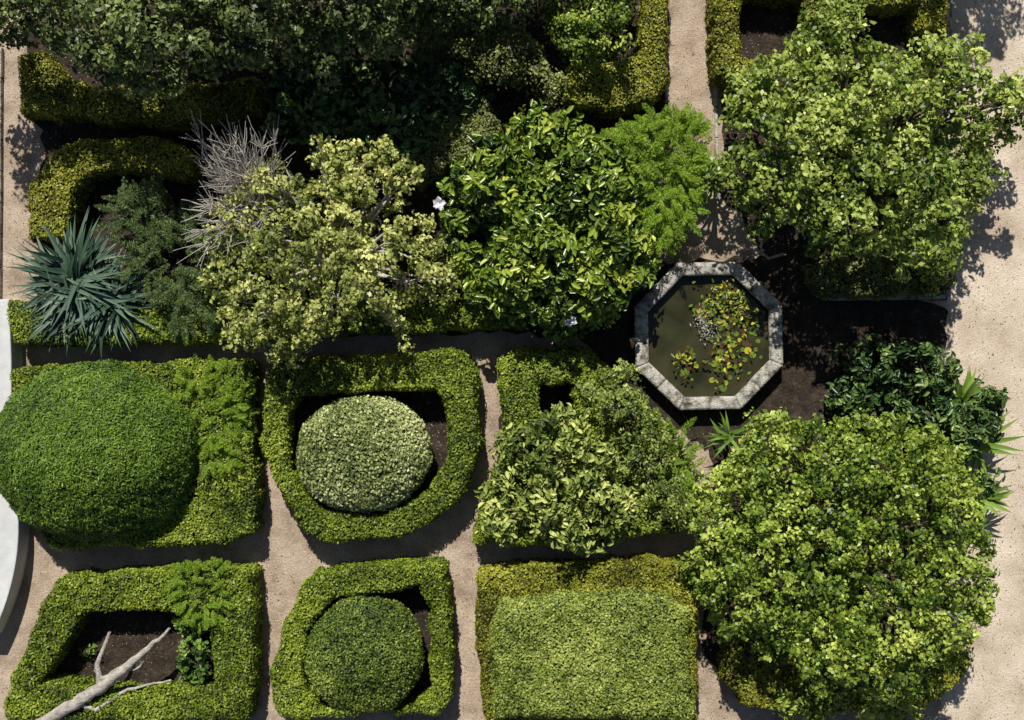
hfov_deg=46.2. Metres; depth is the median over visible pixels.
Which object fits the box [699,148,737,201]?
strap leaf plant
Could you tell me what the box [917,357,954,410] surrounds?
strap leaf plant
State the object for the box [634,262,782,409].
octagonal pond
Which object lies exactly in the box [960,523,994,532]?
strap leaf plant
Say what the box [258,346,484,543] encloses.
box hedge
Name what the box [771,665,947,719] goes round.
leafy shrub
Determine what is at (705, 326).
withered water plant
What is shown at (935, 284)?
leafy shrub
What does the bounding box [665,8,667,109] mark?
stone kerb
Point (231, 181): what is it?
bare twig shrub
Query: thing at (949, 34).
stone kerb
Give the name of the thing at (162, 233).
feathery conifer shrub
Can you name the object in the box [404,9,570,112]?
spreading shrub
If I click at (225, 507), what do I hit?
box hedge
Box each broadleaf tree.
[0,0,445,103]
[399,0,559,46]
[703,0,1023,281]
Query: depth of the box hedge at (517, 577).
29.06 m
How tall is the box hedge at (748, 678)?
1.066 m
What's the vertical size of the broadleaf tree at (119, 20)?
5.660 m
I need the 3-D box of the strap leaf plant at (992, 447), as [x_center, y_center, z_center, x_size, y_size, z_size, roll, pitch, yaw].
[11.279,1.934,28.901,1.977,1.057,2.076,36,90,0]
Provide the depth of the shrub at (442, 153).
28.99 m
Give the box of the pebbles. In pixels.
[2,0,1023,719]
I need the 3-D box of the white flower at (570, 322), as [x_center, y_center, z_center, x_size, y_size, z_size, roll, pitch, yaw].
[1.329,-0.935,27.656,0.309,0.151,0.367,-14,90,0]
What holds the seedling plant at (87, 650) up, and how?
on the soil bed at (75, 662)
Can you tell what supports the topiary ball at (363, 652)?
on the soil bed at (419, 611)
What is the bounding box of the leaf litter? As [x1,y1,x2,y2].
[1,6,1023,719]
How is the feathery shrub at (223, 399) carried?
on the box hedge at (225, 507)
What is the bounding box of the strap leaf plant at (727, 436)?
[706,410,754,456]
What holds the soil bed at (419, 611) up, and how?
on the garden path
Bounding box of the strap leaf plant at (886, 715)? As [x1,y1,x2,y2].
[858,681,898,719]
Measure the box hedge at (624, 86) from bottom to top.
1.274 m
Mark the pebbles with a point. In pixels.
(576, 344)
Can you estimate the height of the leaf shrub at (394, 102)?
2.492 m
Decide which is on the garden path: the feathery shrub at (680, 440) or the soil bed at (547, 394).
the soil bed at (547, 394)
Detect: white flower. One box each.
[433,196,445,209]
[563,316,576,326]
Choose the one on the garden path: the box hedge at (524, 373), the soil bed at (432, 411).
the soil bed at (432, 411)
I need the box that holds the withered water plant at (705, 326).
[690,303,717,346]
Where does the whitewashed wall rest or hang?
on the garden path
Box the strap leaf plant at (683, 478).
[643,463,703,511]
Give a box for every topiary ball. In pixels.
[295,394,432,513]
[303,593,424,713]
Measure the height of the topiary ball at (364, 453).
2.060 m
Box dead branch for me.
[35,627,171,719]
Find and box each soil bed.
[26,0,668,337]
[55,609,217,719]
[293,390,447,508]
[311,585,432,706]
[497,382,676,461]
[579,254,947,450]
[702,349,950,667]
[719,3,946,300]
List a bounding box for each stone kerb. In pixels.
[0,47,3,295]
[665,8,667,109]
[714,86,718,198]
[829,294,944,300]
[945,0,952,293]
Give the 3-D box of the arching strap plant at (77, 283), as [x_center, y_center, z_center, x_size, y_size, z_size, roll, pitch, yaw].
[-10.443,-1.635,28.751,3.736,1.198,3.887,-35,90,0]
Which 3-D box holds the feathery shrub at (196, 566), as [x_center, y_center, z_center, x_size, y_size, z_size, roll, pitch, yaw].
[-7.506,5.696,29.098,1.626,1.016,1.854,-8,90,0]
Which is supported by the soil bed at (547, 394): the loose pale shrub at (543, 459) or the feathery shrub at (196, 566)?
the loose pale shrub at (543, 459)
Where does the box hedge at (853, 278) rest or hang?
on the soil bed at (767, 35)
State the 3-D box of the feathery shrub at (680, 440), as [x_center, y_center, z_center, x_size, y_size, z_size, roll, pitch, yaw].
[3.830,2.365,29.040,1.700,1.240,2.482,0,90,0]
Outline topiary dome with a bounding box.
[0,359,200,541]
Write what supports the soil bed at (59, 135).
on the garden path
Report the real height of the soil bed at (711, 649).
0.001 m
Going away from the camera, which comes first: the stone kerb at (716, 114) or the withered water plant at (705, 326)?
the withered water plant at (705, 326)
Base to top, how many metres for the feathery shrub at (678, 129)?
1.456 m
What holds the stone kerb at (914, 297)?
on the soil bed at (809, 319)
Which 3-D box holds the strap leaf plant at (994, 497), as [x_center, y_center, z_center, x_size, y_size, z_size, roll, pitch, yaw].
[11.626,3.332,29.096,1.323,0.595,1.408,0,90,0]
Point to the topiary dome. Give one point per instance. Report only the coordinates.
(90, 450)
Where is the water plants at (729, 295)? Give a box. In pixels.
[671,278,764,389]
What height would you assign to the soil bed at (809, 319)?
0.001 m
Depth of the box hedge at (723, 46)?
29.03 m
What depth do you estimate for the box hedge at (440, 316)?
29.10 m
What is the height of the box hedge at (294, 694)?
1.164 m
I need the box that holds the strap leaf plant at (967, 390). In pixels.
[935,368,993,423]
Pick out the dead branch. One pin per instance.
(103, 684)
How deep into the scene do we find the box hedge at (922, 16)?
29.22 m
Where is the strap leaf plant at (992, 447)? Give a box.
[963,399,1023,478]
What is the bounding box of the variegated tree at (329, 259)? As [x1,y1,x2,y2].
[196,132,460,370]
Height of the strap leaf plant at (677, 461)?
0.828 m
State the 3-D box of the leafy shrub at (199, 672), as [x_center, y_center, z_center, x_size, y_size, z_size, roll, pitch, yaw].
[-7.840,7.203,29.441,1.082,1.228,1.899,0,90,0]
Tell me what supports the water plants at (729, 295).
on the octagonal pond
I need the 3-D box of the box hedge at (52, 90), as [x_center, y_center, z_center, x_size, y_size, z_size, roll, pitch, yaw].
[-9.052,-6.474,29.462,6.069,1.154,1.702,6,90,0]
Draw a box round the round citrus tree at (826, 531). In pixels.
[674,406,999,706]
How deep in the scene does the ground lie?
30.00 m
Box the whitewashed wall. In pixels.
[0,299,29,632]
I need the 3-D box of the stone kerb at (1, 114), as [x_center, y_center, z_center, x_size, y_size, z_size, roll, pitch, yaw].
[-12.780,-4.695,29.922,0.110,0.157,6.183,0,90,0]
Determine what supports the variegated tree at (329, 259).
on the soil bed at (59, 135)
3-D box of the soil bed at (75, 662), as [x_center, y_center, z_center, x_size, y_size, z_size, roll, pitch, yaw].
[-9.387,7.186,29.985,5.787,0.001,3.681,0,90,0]
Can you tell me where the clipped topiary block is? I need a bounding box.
[488,586,695,719]
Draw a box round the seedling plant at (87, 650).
[78,643,98,660]
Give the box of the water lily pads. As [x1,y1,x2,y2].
[675,284,761,391]
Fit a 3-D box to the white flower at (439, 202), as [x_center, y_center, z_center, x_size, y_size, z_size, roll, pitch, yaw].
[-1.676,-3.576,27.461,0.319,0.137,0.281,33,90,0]
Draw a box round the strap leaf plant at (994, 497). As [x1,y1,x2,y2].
[971,472,1014,516]
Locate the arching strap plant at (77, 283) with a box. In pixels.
[2,209,165,360]
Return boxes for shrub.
[93,170,253,345]
[164,556,234,633]
[168,353,260,481]
[172,615,212,686]
[173,109,295,267]
[259,52,497,171]
[391,102,504,192]
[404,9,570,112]
[436,97,661,347]
[473,401,649,556]
[537,0,637,75]
[577,358,693,534]
[600,102,713,258]
[638,407,705,507]
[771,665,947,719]
[819,333,1009,495]
[920,247,963,298]
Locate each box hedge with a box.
[3,559,264,719]
[6,295,518,347]
[9,356,266,550]
[17,50,267,132]
[26,135,205,246]
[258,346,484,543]
[269,555,456,719]
[472,345,692,547]
[474,550,699,719]
[560,0,669,119]
[704,0,773,90]
[716,625,972,714]
[741,0,950,40]
[801,251,957,300]
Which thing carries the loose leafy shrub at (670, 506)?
on the soil bed at (547, 394)
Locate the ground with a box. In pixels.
[938,0,1023,719]
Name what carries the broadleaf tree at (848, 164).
on the soil bed at (767, 35)
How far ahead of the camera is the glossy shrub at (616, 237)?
27.73 m
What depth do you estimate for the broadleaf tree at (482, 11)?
27.47 m
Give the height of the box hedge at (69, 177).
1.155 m
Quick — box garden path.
[0,0,953,719]
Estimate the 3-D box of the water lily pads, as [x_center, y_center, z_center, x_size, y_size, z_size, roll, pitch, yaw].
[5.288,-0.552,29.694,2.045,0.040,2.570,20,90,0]
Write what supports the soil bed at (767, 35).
on the garden path
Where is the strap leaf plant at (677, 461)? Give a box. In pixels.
[653,439,690,477]
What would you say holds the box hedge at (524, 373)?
on the soil bed at (547, 394)
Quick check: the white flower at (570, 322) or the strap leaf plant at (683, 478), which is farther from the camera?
the strap leaf plant at (683, 478)
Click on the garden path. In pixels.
(298, 564)
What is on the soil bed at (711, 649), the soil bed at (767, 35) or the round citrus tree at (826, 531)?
the round citrus tree at (826, 531)
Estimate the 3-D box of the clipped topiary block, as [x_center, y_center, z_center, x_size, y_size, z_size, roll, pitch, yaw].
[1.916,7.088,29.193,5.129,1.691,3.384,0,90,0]
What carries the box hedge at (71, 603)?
on the soil bed at (75, 662)
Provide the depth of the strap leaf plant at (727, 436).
29.11 m
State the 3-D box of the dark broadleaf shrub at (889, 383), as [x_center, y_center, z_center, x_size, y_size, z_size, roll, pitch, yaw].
[10.090,1.112,28.914,5.283,2.414,2.749,31,90,0]

